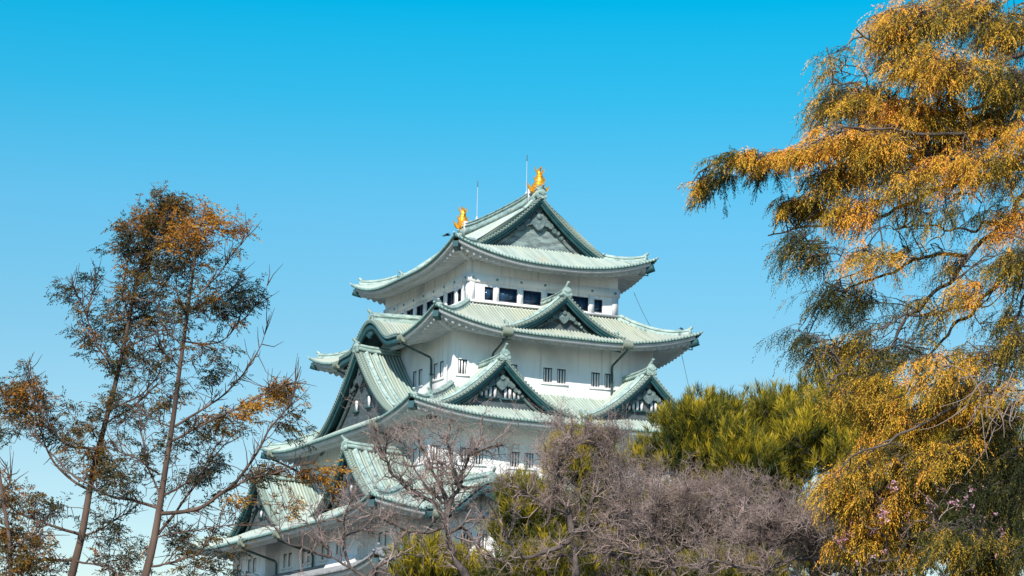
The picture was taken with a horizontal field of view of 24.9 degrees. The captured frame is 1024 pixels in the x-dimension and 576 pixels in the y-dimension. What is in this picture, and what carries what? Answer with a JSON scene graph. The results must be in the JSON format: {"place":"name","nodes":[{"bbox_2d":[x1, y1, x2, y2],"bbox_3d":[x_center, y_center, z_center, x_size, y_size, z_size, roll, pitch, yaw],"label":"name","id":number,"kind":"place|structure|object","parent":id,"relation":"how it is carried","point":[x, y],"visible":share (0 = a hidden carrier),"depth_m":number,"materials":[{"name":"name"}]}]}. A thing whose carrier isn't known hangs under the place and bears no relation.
{"place":"outdoors","nodes":[
{"label":"outdoors","id":0,"kind":"place"},
{"bbox_2d":[0,0,1023,575],"label":"sky","id":1,"kind":"structure","parent":0,"point":[357,133],"materials":[{"name":"blue"}]},
{"bbox_2d":[552,468,660,574],"bbox_3d":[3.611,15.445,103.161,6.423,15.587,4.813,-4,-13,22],"label":"tree","id":2,"kind":"object","parent":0,"point":[586,500],"visible":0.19,"depth_m":103.37,"materials":[{"name":"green plant"}]},
{"label":"ground","id":3,"kind":"structure","parent":0,"visible":0},
{"bbox_2d":[0,445,70,575],"bbox_3d":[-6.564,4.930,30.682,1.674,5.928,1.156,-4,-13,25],"label":"thin conifer","id":4,"kind":"object","parent":3,"relation":"on","point":[22,563],"visible":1,"depth_m":30.96,"materials":[{"name":"brown plant"}]},
{"bbox_2d":[0,180,208,575],"bbox_3d":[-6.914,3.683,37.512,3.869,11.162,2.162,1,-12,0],"label":"thin conifer","id":5,"kind":"object","parent":3,"relation":"on","point":[149,222],"visible":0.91,"depth_m":37.83,"materials":[{"name":"brown plant"}]},
{"bbox_2d":[21,194,358,575],"bbox_3d":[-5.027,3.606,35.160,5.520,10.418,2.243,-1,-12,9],"label":"thin conifer","id":6,"kind":"object","parent":3,"relation":"on","point":[275,391],"visible":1,"depth_m":35.31,"materials":[{"name":"brown plant"}]},
{"bbox_2d":[254,466,435,575],"bbox_3d":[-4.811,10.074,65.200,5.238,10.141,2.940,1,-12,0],"label":"bare tree","id":7,"kind":"object","parent":3,"relation":"on","point":[343,538],"visible":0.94,"depth_m":65.81,"materials":[{"name":"grey plant"}]},
{"bbox_2d":[328,381,535,575],"bbox_3d":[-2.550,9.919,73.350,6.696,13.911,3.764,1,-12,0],"label":"bare tree","id":8,"kind":"object","parent":3,"relation":"on","point":[448,503],"visible":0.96,"depth_m":74.03,"materials":[{"name":"grey plant"}]},
{"bbox_2d":[383,524,486,575],"bbox_3d":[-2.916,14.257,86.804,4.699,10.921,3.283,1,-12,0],"label":"pine tree","id":9,"kind":"object","parent":3,"relation":"on","point":[414,566],"visible":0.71,"depth_m":87.12,"materials":[{"name":"green plant"}]},
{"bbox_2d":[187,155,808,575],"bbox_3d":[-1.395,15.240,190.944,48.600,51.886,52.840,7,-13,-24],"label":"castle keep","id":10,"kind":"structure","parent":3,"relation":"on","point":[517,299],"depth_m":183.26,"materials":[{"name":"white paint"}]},
{"bbox_2d":[475,463,578,554],"bbox_3d":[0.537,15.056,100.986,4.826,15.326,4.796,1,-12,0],"label":"pine tree","id":11,"kind":"object","parent":3,"relation":"on","point":[537,530],"visible":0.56,"depth_m":100.96,"materials":[{"name":"green plant"}]},
{"bbox_2d":[468,530,599,575],"bbox_3d":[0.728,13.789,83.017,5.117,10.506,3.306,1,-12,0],"label":"pine tree","id":12,"kind":"object","parent":3,"relation":"on","point":[563,564],"visible":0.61,"depth_m":83.20,"materials":[{"name":"green plant"}]},
{"bbox_2d":[466,387,654,575],"bbox_3d":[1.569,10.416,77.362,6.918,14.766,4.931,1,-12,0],"label":"bare tree","id":13,"kind":"object","parent":3,"relation":"on","point":[570,443],"visible":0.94,"depth_m":77.98,"materials":[{"name":"grey plant"}]},
{"bbox_2d":[537,410,629,538],"bbox_3d":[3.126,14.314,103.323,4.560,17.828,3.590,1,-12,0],"label":"pine tree","id":14,"kind":"object","parent":3,"relation":"on","point":[589,468],"visible":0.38,"depth_m":104.08,"materials":[{"name":"green plant"}]},
{"bbox_2d":[515,443,737,575],"bbox_3d":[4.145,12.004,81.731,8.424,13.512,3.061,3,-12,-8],"label":"bare tree","id":15,"kind":"object","parent":3,"relation":"on","point":[554,556],"visible":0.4,"depth_m":81.75,"materials":[{"name":"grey plant"}]},
{"bbox_2d":[545,432,708,575],"bbox_3d":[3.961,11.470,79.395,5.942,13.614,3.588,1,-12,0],"label":"bare tree","id":16,"kind":"object","parent":3,"relation":"on","point":[631,568],"visible":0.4,"depth_m":79.98,"materials":[{"name":"grey plant"}]},
{"bbox_2d":[582,536,702,575],"bbox_3d":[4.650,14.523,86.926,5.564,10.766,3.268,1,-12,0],"label":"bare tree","id":17,"kind":"object","parent":3,"relation":"on","point":[643,571],"visible":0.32,"depth_m":87.16,"materials":[{"name":"plant"}]},
{"bbox_2d":[619,425,669,550],"bbox_3d":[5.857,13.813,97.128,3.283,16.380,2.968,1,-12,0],"label":"pine tree","id":18,"kind":"object","parent":3,"relation":"on","point":[637,449],"visible":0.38,"depth_m":98.14,"materials":[{"name":"green plant"}]},
{"bbox_2d":[558,444,772,575],"bbox_3d":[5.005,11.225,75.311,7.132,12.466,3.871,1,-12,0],"label":"bare tree","id":19,"kind":"object","parent":3,"relation":"on","point":[667,555],"visible":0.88,"depth_m":75.88,"materials":[{"name":"grey plant"}]},
{"bbox_2d":[628,473,744,555],"bbox_3d":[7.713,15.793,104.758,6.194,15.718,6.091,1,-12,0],"label":"tree","id":20,"kind":"object","parent":3,"relation":"on","point":[678,542],"visible":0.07,"depth_m":104.71,"materials":[{"name":"plant"}]},
{"bbox_2d":[639,382,770,547],"bbox_3d":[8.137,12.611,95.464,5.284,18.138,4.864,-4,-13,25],"label":"pine tree","id":21,"kind":"object","parent":3,"relation":"on","point":[690,425],"visible":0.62,"depth_m":95.67,"materials":[{"name":"green plant"}]},
{"bbox_2d":[681,540,799,575],"bbox_3d":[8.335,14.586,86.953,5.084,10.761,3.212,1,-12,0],"label":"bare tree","id":22,"kind":"object","parent":3,"relation":"on","point":[725,572],"visible":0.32,"depth_m":87.07,"materials":[{"name":"plant"}]},
{"bbox_2d":[693,409,795,548],"bbox_3d":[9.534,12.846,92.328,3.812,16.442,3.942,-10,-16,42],"label":"pine tree","id":23,"kind":"object","parent":3,"relation":"on","point":[741,445],"visible":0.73,"depth_m":92.91,"materials":[{"name":"green plant"}]},
{"bbox_2d":[692,479,807,575],"bbox_3d":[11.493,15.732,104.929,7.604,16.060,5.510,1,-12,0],"label":"tree","id":24,"kind":"object","parent":3,"relation":"on","point":[754,525],"visible":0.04,"depth_m":104.91,"materials":[{"name":"plant"}]},
{"bbox_2d":[668,453,843,575],"bbox_3d":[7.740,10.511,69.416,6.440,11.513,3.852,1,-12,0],"label":"bare tree","id":25,"kind":"object","parent":3,"relation":"on","point":[768,515],"visible":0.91,"depth_m":69.83,"materials":[{"name":"grey plant"}]},
{"bbox_2d":[735,377,820,575],"bbox_3d":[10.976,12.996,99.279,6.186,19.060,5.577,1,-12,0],"label":"pine tree","id":26,"kind":"object","parent":3,"relation":"on","point":[762,408],"visible":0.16,"depth_m":100.02,"materials":[{"name":"green plant"}]},
{"bbox_2d":[731,474,877,575],"bbox_3d":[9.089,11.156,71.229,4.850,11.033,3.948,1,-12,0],"label":"bare tree","id":27,"kind":"object","parent":3,"relation":"on","point":[809,567],"visible":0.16,"depth_m":71.74,"materials":[{"name":"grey plant"}]},
{"bbox_2d":[776,542,850,575],"bbox_3d":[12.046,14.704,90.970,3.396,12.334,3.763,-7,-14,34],"label":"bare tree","id":28,"kind":"object","parent":3,"relation":"on","point":[803,569],"visible":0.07,"depth_m":91.18,"materials":[{"name":"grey plant"}]},
{"bbox_2d":[772,360,911,477],"bbox_3d":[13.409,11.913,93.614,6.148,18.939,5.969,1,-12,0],"label":"pine tree","id":29,"kind":"object","parent":3,"relation":"on","point":[825,443],"visible":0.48,"depth_m":94.00,"materials":[{"name":"green plant"}]},
{"bbox_2d":[677,0,1023,575],"bbox_3d":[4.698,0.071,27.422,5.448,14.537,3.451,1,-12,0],"label":"golden cypress","id":30,"kind":"object","parent":3,"relation":"on","point":[896,438],"visible":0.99,"depth_m":27.44,"materials":[{"name":"orange plant"}]},
{"bbox_2d":[781,460,946,575],"bbox_3d":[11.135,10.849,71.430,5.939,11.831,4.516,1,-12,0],"label":"evergreen tree","id":31,"kind":"object","parent":3,"relation":"on","point":[870,573],"visible":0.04,"depth_m":71.43,"materials":[{"name":"green plant"}]},
{"bbox_2d":[802,480,966,575],"bbox_3d":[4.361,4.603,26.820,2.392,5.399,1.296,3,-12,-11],"label":"plum tree","id":32,"kind":"object","parent":3,"relation":"on","point":[880,515],"visible":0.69,"depth_m":26.92,"materials":[{"name":"pink plant"}]},
{"bbox_2d":[893,470,1010,575],"bbox_3d":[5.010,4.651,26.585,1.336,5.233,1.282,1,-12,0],"label":"plum tree","id":33,"kind":"object","parent":3,"relation":"on","point":[942,514],"visible":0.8,"depth_m":26.83,"materials":[{"name":"pink plant"}]},
{"bbox_2d":[897,420,1023,575],"bbox_3d":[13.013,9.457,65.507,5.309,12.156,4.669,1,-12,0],"label":"evergreen tree","id":34,"kind":"object","parent":3,"relation":"on","point":[960,522],"visible":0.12,"depth_m":65.19,"materials":[{"name":"green plant"}]},
{"bbox_2d":[897,378,1023,452],"bbox_3d":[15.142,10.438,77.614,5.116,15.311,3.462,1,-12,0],"label":"evergreen tree","id":35,"kind":"object","parent":3,"relation":"on","point":[901,394],"visible":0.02,"depth_m":78.35,"materials":[{"name":"green plant"}]}
]}

